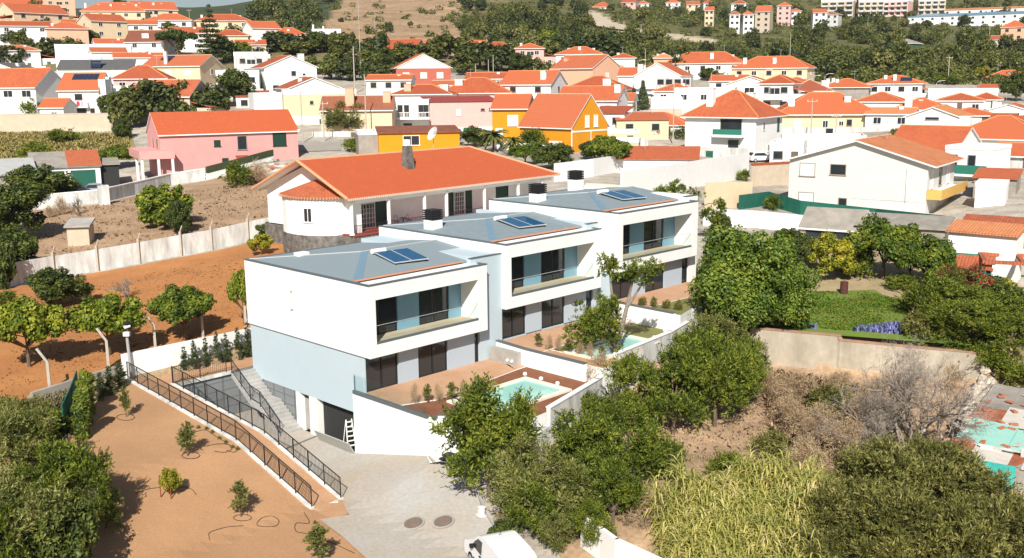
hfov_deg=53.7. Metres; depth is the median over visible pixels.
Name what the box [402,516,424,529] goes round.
manhole cover
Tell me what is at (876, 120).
window
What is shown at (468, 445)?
olive tree
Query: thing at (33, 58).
house
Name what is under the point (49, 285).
evergreen tree
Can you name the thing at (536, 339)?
sapling
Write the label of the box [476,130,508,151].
palm tree
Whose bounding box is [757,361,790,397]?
dry shrub
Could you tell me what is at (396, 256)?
solar heater
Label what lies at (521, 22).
hill tree
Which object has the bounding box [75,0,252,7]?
sky
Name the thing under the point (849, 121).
window
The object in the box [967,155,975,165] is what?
window
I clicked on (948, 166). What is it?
window
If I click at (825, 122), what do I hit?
window
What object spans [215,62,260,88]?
house
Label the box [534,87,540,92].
window
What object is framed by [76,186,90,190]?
car
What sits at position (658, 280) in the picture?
glass door
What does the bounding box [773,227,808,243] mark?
evergreen tree
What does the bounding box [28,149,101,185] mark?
garage
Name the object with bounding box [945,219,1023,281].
shed
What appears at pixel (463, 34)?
hill tree
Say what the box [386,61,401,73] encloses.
hill tree
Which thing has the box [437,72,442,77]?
window
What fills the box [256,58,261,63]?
window
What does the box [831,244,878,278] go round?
shrub
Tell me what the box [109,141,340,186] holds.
street
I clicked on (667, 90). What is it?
house
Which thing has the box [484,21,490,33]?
hill tree
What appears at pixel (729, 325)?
olive tree
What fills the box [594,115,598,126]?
window
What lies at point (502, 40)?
hill tree
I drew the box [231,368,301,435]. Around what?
staircase
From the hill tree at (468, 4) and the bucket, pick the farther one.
the hill tree at (468, 4)
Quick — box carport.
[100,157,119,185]
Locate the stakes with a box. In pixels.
[159,475,171,498]
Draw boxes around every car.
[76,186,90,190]
[82,183,103,189]
[749,152,769,161]
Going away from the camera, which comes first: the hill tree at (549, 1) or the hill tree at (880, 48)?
the hill tree at (880, 48)
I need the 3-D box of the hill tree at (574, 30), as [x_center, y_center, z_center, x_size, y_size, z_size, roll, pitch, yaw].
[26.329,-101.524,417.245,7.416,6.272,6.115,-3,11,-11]
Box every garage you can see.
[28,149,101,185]
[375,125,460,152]
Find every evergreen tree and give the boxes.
[0,163,81,194]
[0,181,47,231]
[0,223,37,261]
[21,495,99,557]
[24,266,94,305]
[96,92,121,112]
[111,117,132,136]
[163,199,192,230]
[215,67,256,105]
[254,221,268,234]
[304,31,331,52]
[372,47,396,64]
[460,125,486,146]
[507,52,532,69]
[528,142,574,168]
[551,30,579,45]
[578,139,600,157]
[698,67,718,78]
[708,213,731,232]
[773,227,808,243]
[790,235,816,265]
[980,273,1013,293]
[995,286,1023,308]
[998,70,1023,100]
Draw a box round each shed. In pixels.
[0,157,36,187]
[355,129,377,153]
[798,206,870,241]
[854,212,954,239]
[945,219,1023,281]
[962,214,1023,253]
[972,167,1023,197]
[974,178,1009,207]
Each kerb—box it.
[127,378,314,509]
[466,475,494,524]
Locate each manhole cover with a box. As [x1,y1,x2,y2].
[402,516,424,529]
[431,514,454,527]
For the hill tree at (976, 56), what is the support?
on the ground at (960, 206)
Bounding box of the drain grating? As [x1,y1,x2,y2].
[286,435,316,448]
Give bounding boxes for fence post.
[35,348,50,385]
[51,246,55,269]
[94,239,99,270]
[96,328,109,365]
[136,233,140,263]
[144,313,156,346]
[178,225,182,255]
[201,315,203,336]
[209,221,212,250]
[237,293,246,326]
[246,213,249,239]
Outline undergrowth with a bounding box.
[262,0,1023,84]
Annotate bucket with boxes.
[475,506,486,517]
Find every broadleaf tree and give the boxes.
[685,222,803,324]
[696,256,709,280]
[703,259,785,334]
[755,245,822,329]
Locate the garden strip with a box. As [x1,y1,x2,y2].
[161,356,255,413]
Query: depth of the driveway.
51.17 m
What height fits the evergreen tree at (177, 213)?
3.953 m
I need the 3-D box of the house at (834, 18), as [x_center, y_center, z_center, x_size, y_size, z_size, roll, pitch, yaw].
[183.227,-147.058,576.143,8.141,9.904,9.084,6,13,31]
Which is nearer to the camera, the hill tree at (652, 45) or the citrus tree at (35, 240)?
the citrus tree at (35, 240)
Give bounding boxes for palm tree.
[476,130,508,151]
[498,136,526,151]
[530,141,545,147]
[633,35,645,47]
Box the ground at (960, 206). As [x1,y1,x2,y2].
[0,0,1023,557]
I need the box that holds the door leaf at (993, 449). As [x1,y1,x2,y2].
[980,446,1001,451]
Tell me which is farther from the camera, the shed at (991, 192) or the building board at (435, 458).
the shed at (991, 192)
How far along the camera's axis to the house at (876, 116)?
178.69 m
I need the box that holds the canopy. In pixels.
[954,254,995,274]
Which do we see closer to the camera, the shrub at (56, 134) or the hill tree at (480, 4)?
the shrub at (56, 134)
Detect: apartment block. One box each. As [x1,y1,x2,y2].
[821,0,856,17]
[858,0,884,15]
[884,0,913,17]
[917,0,945,13]
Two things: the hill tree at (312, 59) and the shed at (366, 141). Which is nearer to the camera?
the shed at (366, 141)
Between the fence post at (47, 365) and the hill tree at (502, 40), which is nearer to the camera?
the fence post at (47, 365)
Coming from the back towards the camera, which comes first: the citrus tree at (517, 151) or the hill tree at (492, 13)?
the hill tree at (492, 13)
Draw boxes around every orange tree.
[0,294,68,366]
[65,291,146,355]
[226,267,246,324]
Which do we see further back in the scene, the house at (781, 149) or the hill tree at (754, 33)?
the hill tree at (754, 33)
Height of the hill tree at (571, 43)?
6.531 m
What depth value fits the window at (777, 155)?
145.79 m
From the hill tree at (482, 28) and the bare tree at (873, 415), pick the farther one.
the hill tree at (482, 28)
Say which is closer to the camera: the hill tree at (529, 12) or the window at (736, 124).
the window at (736, 124)
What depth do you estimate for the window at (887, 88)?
241.54 m
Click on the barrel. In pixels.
(844, 287)
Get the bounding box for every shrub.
[0,241,16,289]
[0,289,17,304]
[0,394,24,408]
[12,140,51,157]
[12,392,59,415]
[18,97,41,113]
[18,404,65,441]
[44,205,54,218]
[45,128,84,141]
[51,195,69,215]
[55,411,73,435]
[217,160,257,186]
[244,159,272,183]
[341,137,355,152]
[409,381,419,404]
[434,383,444,402]
[458,378,465,399]
[486,516,513,533]
[495,503,515,524]
[520,127,549,143]
[543,336,552,349]
[554,334,562,351]
[576,340,584,354]
[579,388,611,421]
[586,341,593,356]
[586,345,607,380]
[616,489,663,530]
[638,296,647,305]
[640,433,688,483]
[650,295,657,307]
[662,299,671,308]
[669,125,684,138]
[673,299,683,309]
[702,448,742,475]
[736,168,750,180]
[746,426,796,461]
[756,392,816,428]
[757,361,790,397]
[761,194,783,210]
[766,307,797,326]
[771,368,828,410]
[778,431,835,472]
[788,399,843,439]
[801,381,859,418]
[820,414,870,455]
[824,368,861,394]
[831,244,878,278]
[833,387,886,427]
[853,372,894,401]
[881,271,919,289]
[890,128,897,134]
[890,280,951,312]
[899,304,937,344]
[902,325,932,346]
[927,72,963,83]
[936,260,993,288]
[939,335,1016,370]
[939,361,972,393]
[967,341,1016,367]
[985,286,1018,317]
[991,355,1023,385]
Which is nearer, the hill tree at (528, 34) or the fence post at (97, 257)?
the fence post at (97, 257)
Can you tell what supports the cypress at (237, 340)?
on the garden strip
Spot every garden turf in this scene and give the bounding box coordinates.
[552,331,617,352]
[616,323,667,338]
[652,295,710,330]
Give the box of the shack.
[950,383,1023,493]
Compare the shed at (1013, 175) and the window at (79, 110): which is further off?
the window at (79, 110)
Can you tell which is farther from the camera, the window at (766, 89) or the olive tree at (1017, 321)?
the window at (766, 89)
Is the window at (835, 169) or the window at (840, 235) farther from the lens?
the window at (835, 169)
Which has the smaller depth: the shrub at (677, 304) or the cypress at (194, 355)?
the cypress at (194, 355)
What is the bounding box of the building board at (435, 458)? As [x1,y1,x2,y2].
[430,454,442,461]
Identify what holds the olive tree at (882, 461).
on the ground at (960, 206)
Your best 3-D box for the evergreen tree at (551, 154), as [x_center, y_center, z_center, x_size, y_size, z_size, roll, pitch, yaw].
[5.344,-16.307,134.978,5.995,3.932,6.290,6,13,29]
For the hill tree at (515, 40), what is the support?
on the ground at (960, 206)
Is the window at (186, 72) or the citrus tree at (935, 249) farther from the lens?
the window at (186, 72)
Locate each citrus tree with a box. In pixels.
[29,236,39,254]
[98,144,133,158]
[144,283,216,340]
[507,142,539,161]
[583,135,632,158]
[844,212,922,278]
[892,251,927,275]
[895,233,957,286]
[922,261,963,278]
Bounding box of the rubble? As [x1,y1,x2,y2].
[246,158,288,176]
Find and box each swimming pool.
[446,376,571,409]
[564,334,659,359]
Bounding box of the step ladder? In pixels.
[343,419,354,445]
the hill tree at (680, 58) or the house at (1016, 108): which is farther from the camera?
the hill tree at (680, 58)
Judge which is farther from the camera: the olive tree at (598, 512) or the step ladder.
the step ladder
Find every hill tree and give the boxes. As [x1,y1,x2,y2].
[0,29,13,41]
[0,44,27,62]
[8,29,35,44]
[12,38,53,57]
[26,0,40,3]
[32,17,49,20]
[36,37,57,57]
[56,36,84,43]
[88,30,100,43]
[105,85,147,126]
[130,79,180,112]
[161,21,178,29]
[165,78,212,111]
[166,26,185,51]
[191,82,231,110]
[208,34,240,62]
[221,24,242,31]
[244,8,264,20]
[245,1,262,12]
[245,47,266,51]
[259,1,268,13]
[260,30,295,51]
[265,0,283,16]
[273,8,285,18]
[276,18,291,27]
[279,9,291,19]
[279,33,321,53]
[280,40,314,54]
[289,10,304,20]
[290,9,309,21]
[291,0,307,9]
[291,5,310,17]
[291,19,303,28]
[301,18,310,28]
[304,54,320,71]
[308,6,322,19]
[315,56,336,79]
[322,45,350,62]
[326,32,356,54]
[332,55,362,80]
[348,32,358,43]
[352,34,390,54]
[356,49,381,64]
[359,62,390,79]
[361,60,380,66]
[364,27,371,33]
[376,30,387,38]
[385,21,393,31]
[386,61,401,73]
[388,41,417,61]
[403,42,418,51]
[414,43,445,59]
[426,32,473,58]
[448,51,478,73]
[455,20,466,29]
[456,41,495,68]
[460,0,473,8]
[460,30,466,37]
[467,15,474,22]
[471,22,488,36]
[473,0,487,10]
[483,43,515,71]
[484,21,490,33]
[486,9,498,18]
[486,15,500,28]
[487,33,499,41]
[492,21,507,37]
[494,8,503,15]
[497,11,517,23]
[498,37,508,43]
[502,1,521,15]
[502,23,516,38]
[506,10,519,24]
[508,36,525,43]
[509,39,526,53]
[511,25,531,38]
[514,17,533,28]
[516,0,527,13]
[517,20,527,27]
[519,28,540,43]
[522,32,538,42]
[524,5,531,17]
[529,57,546,69]
[531,13,545,28]
[534,33,560,53]
[537,1,547,7]
[540,22,550,29]
[542,0,553,3]
[542,8,554,16]
[542,15,550,22]
[547,18,561,26]
[548,24,564,32]
[550,4,558,14]
[553,0,564,5]
[554,31,571,51]
[561,39,574,50]
[562,11,575,27]
[566,19,579,29]
[568,25,584,33]
[569,0,581,9]
[570,11,583,21]
[572,9,584,22]
[573,31,587,36]
[577,3,588,12]
[577,11,595,26]
[577,31,627,55]
[606,3,614,10]
[625,21,642,40]
[634,6,650,21]
[641,41,650,47]
[641,42,662,56]
[642,20,653,26]
[642,24,655,37]
[647,26,666,39]
[647,49,661,64]
[666,49,679,55]
[669,51,690,66]
[671,39,689,52]
[673,6,683,13]
[683,20,692,26]
[687,14,699,24]
[689,7,703,19]
[692,48,710,51]
[695,11,703,22]
[696,40,715,51]
[700,26,711,35]
[707,1,717,8]
[717,8,729,19]
[722,45,736,54]
[724,11,731,25]
[724,27,736,36]
[733,4,747,11]
[733,49,750,59]
[745,27,759,38]
[746,37,761,47]
[769,43,794,55]
[770,38,788,51]
[788,29,804,43]
[791,0,800,8]
[791,51,814,64]
[793,12,807,25]
[793,25,807,34]
[796,50,813,54]
[797,37,812,51]
[802,29,818,46]
[804,10,810,22]
[809,45,824,59]
[812,26,825,38]
[812,43,823,50]
[813,19,829,31]
[813,56,838,78]
[818,36,824,44]
[825,48,852,70]
[834,8,847,17]
[836,24,850,39]
[841,68,868,82]
[842,21,850,27]
[847,56,863,69]
[848,24,864,38]
[850,16,864,27]
[858,30,876,43]
[859,11,873,22]
[859,24,872,35]
[860,36,871,44]
[860,47,870,62]
[865,44,885,64]
[868,49,896,75]
[873,11,885,22]
[874,17,886,24]
[874,41,894,51]
[876,22,892,32]
[887,25,908,40]
[889,15,896,20]
[891,35,904,45]
[891,40,916,60]
[892,40,910,51]
[899,18,909,26]
[903,10,916,18]
[908,30,923,40]
[910,22,922,31]
[911,46,923,60]
[921,19,931,27]
[921,36,937,44]
[921,45,933,53]
[936,56,955,72]
[940,41,964,62]
[955,25,978,47]
[957,14,971,25]
[961,45,969,53]
[963,0,972,6]
[967,51,985,66]
[970,0,982,7]
[972,33,983,39]
[973,49,996,67]
[975,33,996,51]
[982,0,992,6]
[990,50,1006,69]
[997,5,1010,14]
[997,33,1013,49]
[999,54,1011,59]
[1000,55,1023,70]
[1001,0,1012,5]
[1013,38,1023,47]
[1016,43,1023,53]
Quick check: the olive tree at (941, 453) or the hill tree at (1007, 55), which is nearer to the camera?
the olive tree at (941, 453)
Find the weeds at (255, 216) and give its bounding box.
[39,184,267,254]
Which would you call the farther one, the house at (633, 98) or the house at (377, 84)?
the house at (377, 84)
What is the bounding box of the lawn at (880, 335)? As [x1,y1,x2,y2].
[757,290,979,345]
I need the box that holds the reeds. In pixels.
[636,442,840,557]
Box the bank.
[927,318,1023,387]
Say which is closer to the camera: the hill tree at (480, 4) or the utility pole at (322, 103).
the utility pole at (322, 103)
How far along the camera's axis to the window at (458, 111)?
185.42 m
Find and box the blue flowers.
[792,321,902,333]
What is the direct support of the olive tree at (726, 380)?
on the ground at (960, 206)
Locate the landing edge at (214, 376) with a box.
[187,370,230,381]
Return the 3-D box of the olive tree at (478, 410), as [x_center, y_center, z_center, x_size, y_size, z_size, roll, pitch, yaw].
[-1.185,7.652,50.328,5.717,7.322,6.220,1,11,9]
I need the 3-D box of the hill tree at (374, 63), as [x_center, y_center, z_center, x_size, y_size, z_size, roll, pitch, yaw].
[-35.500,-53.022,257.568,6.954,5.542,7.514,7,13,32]
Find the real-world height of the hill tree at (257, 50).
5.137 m
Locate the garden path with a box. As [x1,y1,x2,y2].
[134,376,347,517]
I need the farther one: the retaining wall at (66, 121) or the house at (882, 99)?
the house at (882, 99)
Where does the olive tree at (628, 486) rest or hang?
on the ground at (960, 206)
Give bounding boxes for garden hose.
[233,514,251,520]
[257,516,278,526]
[294,513,354,553]
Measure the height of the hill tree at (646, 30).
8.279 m
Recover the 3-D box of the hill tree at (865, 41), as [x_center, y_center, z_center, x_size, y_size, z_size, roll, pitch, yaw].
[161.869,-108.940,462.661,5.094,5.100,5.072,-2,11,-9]
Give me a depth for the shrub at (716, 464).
50.49 m
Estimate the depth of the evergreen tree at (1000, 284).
72.24 m
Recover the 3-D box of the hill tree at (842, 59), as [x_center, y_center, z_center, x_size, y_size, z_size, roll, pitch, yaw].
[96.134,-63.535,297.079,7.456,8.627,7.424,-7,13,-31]
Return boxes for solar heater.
[370,248,428,264]
[493,215,546,228]
[597,189,646,200]
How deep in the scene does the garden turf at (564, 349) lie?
65.20 m
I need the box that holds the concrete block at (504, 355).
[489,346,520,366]
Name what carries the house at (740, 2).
on the ground at (960, 206)
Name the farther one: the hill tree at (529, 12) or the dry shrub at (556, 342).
the hill tree at (529, 12)
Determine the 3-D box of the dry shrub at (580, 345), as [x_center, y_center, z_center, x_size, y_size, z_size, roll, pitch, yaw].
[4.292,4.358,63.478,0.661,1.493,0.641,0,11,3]
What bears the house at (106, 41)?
on the ground at (960, 206)
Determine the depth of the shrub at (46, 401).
57.71 m
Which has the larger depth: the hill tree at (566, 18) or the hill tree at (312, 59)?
the hill tree at (566, 18)
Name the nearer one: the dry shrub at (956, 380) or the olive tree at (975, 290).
the dry shrub at (956, 380)
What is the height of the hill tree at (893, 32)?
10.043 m
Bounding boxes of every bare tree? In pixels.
[66,197,83,214]
[105,276,133,297]
[810,333,1004,454]
[832,389,911,448]
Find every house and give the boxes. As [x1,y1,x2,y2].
[0,0,41,4]
[0,2,69,24]
[0,21,51,45]
[0,41,55,65]
[0,62,34,67]
[0,68,60,113]
[37,98,78,113]
[42,0,75,15]
[44,22,89,43]
[54,44,131,69]
[56,51,135,82]
[56,72,129,112]
[61,14,77,23]
[72,2,148,19]
[76,13,128,42]
[88,40,127,59]
[91,38,124,43]
[111,56,176,85]
[112,52,162,65]
[123,23,175,54]
[127,20,165,30]
[129,1,178,17]
[129,109,299,180]
[131,79,225,123]
[143,47,224,84]
[145,13,195,29]
[172,27,206,51]
[194,12,251,33]
[213,24,251,40]
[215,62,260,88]
[233,51,267,69]
[234,37,266,51]
[235,81,269,107]
[241,16,281,39]
[248,92,281,109]
[249,54,318,91]
[251,139,560,252]
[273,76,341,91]
[276,22,305,38]
[281,78,355,115]
[312,24,340,31]
[319,88,396,131]
[365,74,416,94]
[387,38,423,48]
[391,53,451,84]
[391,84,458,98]
[395,98,430,125]
[420,96,493,126]
[431,79,464,86]
[449,68,513,97]
[464,72,506,82]
[467,40,487,42]
[486,36,509,45]
[490,93,533,141]
[499,70,567,97]
[514,37,555,64]
[517,93,609,152]
[549,48,620,85]
[554,46,603,62]
[559,84,629,106]
[560,75,635,91]
[592,2,607,8]
[599,106,634,128]
[606,137,640,156]
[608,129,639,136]
[611,46,636,66]
[615,102,669,139]
[616,135,699,172]
[617,65,647,87]
[621,0,638,8]
[623,84,638,111]
[632,55,693,97]
[639,0,650,7]
[647,53,672,65]
[651,75,688,96]
[651,96,682,116]
[656,103,684,128]
[665,0,680,9]
[667,45,742,79]
[675,87,736,110]
[679,88,788,153]
[685,1,700,13]
[701,0,712,10]
[704,7,714,27]
[708,70,748,86]
[724,76,765,99]
[728,11,740,33]
[730,56,816,80]
[731,0,748,10]
[740,11,754,33]
[755,5,773,32]
[756,74,813,107]
[769,139,807,161]
[777,2,792,25]
[777,83,873,126]
[780,122,967,213]
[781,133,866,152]
[791,8,801,24]
[793,76,816,81]
[801,79,834,92]
[810,9,827,28]
[827,12,842,28]
[827,71,873,99]
[856,91,904,106]
[864,106,918,129]
[866,74,927,97]
[894,112,981,151]
[895,94,943,110]
[903,104,975,125]
[905,39,922,48]
[908,11,1023,25]
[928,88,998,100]
[934,89,986,108]
[945,6,1023,12]
[945,142,1011,179]
[959,104,1023,142]
[960,107,991,124]
[976,89,1004,108]
[978,84,998,87]
[982,64,1020,82]
[987,97,1023,112]
[989,112,1023,119]
[990,35,1001,44]
[997,142,1023,167]
[1000,20,1023,46]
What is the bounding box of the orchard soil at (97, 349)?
[0,243,284,399]
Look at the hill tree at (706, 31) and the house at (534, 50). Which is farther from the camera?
the hill tree at (706, 31)
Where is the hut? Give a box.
[63,217,95,245]
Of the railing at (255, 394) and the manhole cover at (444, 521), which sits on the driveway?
the manhole cover at (444, 521)
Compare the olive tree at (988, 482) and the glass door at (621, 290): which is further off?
the glass door at (621, 290)
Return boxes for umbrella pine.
[154,29,199,54]
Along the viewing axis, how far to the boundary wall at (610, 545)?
43.34 m
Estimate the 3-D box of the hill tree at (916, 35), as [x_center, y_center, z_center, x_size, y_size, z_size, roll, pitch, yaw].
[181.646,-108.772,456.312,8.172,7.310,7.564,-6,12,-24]
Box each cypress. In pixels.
[93,372,109,400]
[103,365,118,395]
[112,359,128,386]
[179,347,189,370]
[188,340,200,368]
[199,338,211,367]
[210,331,223,361]
[221,334,232,362]
[233,327,243,359]
[241,322,251,357]
[631,88,639,109]
[638,80,649,109]
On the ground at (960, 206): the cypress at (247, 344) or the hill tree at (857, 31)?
the hill tree at (857, 31)
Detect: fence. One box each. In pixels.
[61,370,77,434]
[738,191,943,215]
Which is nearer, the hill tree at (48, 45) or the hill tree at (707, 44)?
the hill tree at (48, 45)
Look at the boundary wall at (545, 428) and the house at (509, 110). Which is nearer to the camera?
the boundary wall at (545, 428)
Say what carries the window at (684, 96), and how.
in the house at (694, 97)
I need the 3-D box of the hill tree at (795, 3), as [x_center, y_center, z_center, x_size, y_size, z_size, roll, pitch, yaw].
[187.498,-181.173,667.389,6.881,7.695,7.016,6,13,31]
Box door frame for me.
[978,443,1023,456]
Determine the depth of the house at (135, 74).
218.35 m
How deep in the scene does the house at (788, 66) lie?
271.27 m
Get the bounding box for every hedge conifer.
[70,390,91,440]
[75,379,93,424]
[78,368,96,414]
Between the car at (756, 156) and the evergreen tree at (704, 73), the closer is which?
the car at (756, 156)
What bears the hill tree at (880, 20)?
on the ground at (960, 206)
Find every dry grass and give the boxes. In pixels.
[540,320,781,506]
[759,368,905,465]
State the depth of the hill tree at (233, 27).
350.27 m
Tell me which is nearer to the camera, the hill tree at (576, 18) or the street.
the street
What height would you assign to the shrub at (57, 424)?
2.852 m
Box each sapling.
[118,385,130,416]
[174,421,196,455]
[227,479,251,516]
[300,522,330,557]
[422,383,431,402]
[446,382,456,399]
[534,333,544,345]
[565,339,572,350]
[596,344,607,355]
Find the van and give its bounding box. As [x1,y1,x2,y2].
[464,530,536,557]
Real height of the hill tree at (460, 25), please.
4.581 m
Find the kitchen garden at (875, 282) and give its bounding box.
[795,242,927,310]
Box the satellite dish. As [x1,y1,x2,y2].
[427,127,436,147]
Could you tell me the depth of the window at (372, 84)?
223.88 m
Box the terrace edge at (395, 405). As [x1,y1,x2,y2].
[352,390,453,419]
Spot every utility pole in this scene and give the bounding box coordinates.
[300,91,303,141]
[317,101,327,140]
[353,46,354,87]
[358,5,360,62]
[364,74,366,128]
[672,81,674,143]
[807,99,817,132]
[831,114,841,132]
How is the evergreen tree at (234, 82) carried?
on the ground at (960, 206)
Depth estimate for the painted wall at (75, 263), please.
93.42 m
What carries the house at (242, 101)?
on the ground at (960, 206)
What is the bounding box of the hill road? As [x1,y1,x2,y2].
[588,12,638,30]
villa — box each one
[243,235,501,447]
[379,208,601,339]
[488,170,698,316]
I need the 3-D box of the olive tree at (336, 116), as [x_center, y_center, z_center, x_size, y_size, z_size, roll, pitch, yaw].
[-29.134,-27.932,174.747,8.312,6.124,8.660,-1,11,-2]
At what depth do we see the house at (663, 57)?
293.46 m
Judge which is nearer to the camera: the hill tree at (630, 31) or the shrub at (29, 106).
the shrub at (29, 106)
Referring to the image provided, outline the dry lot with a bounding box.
[16,176,268,261]
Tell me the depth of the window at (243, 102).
201.61 m
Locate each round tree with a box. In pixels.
[134,183,194,227]
[233,41,250,51]
[537,29,558,41]
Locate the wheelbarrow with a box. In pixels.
[439,451,457,464]
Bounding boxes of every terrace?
[366,359,525,405]
[503,317,629,351]
[618,281,699,306]
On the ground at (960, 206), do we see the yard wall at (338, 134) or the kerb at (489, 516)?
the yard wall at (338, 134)
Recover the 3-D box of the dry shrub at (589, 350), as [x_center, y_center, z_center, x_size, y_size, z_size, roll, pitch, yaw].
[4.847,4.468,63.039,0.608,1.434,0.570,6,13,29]
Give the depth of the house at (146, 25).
320.96 m
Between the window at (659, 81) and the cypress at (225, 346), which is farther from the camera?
the window at (659, 81)
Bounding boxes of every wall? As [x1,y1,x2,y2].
[0,113,118,131]
[0,217,270,287]
[30,364,121,398]
[37,168,204,208]
[121,328,250,378]
[170,383,343,499]
[183,47,206,51]
[205,150,273,179]
[292,116,320,123]
[312,131,355,136]
[353,394,435,455]
[458,127,491,130]
[495,142,543,149]
[495,339,586,381]
[500,425,549,472]
[546,375,602,444]
[554,156,616,181]
[580,517,660,557]
[605,302,675,329]
[613,321,688,365]
[620,153,748,191]
[640,139,647,145]
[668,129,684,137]
[700,147,752,157]
[702,208,802,230]
[704,182,752,208]
[750,161,789,185]
[750,327,987,379]
[782,127,885,132]
[899,96,924,99]
[950,366,995,435]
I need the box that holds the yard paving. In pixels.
[585,183,620,186]
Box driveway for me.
[233,409,492,557]
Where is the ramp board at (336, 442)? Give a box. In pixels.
[314,430,354,453]
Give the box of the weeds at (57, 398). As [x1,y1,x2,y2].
[7,388,74,454]
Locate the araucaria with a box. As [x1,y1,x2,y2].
[194,4,231,57]
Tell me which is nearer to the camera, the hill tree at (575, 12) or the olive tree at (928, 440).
the olive tree at (928, 440)
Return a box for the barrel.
[840,281,848,294]
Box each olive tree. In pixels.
[0,393,59,480]
[0,458,81,557]
[0,501,40,557]
[10,430,108,502]
[62,445,125,532]
[318,100,363,128]
[428,371,545,496]
[448,428,485,476]
[482,427,560,525]
[501,467,560,538]
[523,446,602,527]
[537,509,577,554]
[545,406,625,502]
[560,250,666,352]
[567,493,618,546]
[584,452,652,525]
[594,391,674,476]
[601,349,667,420]
[630,340,715,434]
[653,178,727,225]
[667,325,716,399]
[681,320,764,426]
[683,309,751,349]
[714,340,767,412]
[731,335,772,400]
[783,520,850,557]
[794,469,884,554]
[823,432,940,506]
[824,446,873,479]
[825,479,960,557]
[893,489,1017,557]
[898,268,974,308]
[898,430,989,515]
[898,436,940,460]
[909,301,972,340]
[922,280,1000,307]
[926,295,1019,342]
[933,455,1023,543]
[964,487,1023,557]
[977,310,1023,353]
[1006,294,1023,337]
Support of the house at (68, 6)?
on the ground at (960, 206)
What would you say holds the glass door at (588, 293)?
in the villa at (549, 273)
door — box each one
[71,170,95,185]
[365,353,397,391]
[375,296,396,334]
[418,341,446,377]
[419,286,447,324]
[474,333,477,361]
[502,306,524,338]
[511,256,522,288]
[541,248,563,282]
[542,296,563,328]
[586,290,590,310]
[612,271,630,298]
[623,224,628,253]
[644,218,662,249]
[645,263,662,291]
[682,258,686,282]
[777,118,779,130]
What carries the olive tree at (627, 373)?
on the ground at (960, 206)
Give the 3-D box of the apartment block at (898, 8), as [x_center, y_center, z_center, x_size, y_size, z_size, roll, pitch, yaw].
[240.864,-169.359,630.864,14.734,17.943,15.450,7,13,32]
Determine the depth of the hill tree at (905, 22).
575.66 m
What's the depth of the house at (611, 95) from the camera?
189.00 m
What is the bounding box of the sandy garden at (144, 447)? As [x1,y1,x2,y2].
[0,381,364,557]
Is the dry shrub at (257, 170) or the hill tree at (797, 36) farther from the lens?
the hill tree at (797, 36)
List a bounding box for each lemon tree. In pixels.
[158,467,181,490]
[246,233,274,254]
[808,229,860,279]
[974,65,989,74]
[994,276,1023,290]
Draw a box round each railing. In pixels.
[126,361,311,506]
[171,366,340,497]
[172,355,226,382]
[230,359,280,432]
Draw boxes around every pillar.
[97,185,109,204]
[305,396,310,429]
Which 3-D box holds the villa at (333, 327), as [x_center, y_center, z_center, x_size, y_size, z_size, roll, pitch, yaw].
[-8.852,3.674,66.932,13.260,11.290,11.510,10,16,43]
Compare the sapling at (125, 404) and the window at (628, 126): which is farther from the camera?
the window at (628, 126)
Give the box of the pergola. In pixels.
[956,252,1023,274]
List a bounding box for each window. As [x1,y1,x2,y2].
[3,90,12,97]
[14,103,22,111]
[21,90,30,96]
[74,94,82,100]
[77,108,86,112]
[184,70,190,75]
[214,140,220,146]
[237,135,247,149]
[240,100,247,105]
[247,59,255,63]
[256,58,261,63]
[272,133,286,146]
[303,208,312,222]
[361,202,375,228]
[370,82,376,87]
[385,82,391,87]
[397,105,402,116]
[403,135,419,145]
[404,105,409,116]
[418,105,423,116]
[420,72,426,78]
[424,105,428,116]
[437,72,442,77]
[454,191,464,214]
[456,109,460,115]
[508,115,517,125]
[510,87,515,92]
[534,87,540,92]
[585,115,589,127]
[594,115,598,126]
[612,117,619,123]
[625,124,633,128]
[651,123,659,130]
[657,79,663,84]
[665,79,672,84]
[680,94,686,99]
[683,79,689,84]
[700,94,706,99]
[720,119,741,129]
[728,140,738,147]
[744,87,754,92]
[751,71,756,75]
[764,87,770,92]
[769,88,779,93]
[772,151,782,159]
[780,87,787,92]
[791,151,797,156]
[794,120,800,126]
[798,192,813,201]
[799,163,815,176]
[805,230,829,238]
[822,120,827,126]
[828,231,849,241]
[829,164,846,175]
[838,197,846,204]
[846,119,851,125]
[871,86,877,91]
[873,117,881,123]
[884,86,890,91]
[897,117,905,124]
[898,86,904,91]
[912,86,918,91]
[922,121,941,124]
[925,117,938,119]
[930,169,933,188]
[932,200,936,211]
[938,166,942,185]
[946,164,950,182]
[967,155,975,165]
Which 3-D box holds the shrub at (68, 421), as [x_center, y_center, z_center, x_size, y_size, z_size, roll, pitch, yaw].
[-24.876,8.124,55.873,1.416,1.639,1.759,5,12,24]
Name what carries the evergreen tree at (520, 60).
on the ground at (960, 206)
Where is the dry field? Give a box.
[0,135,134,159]

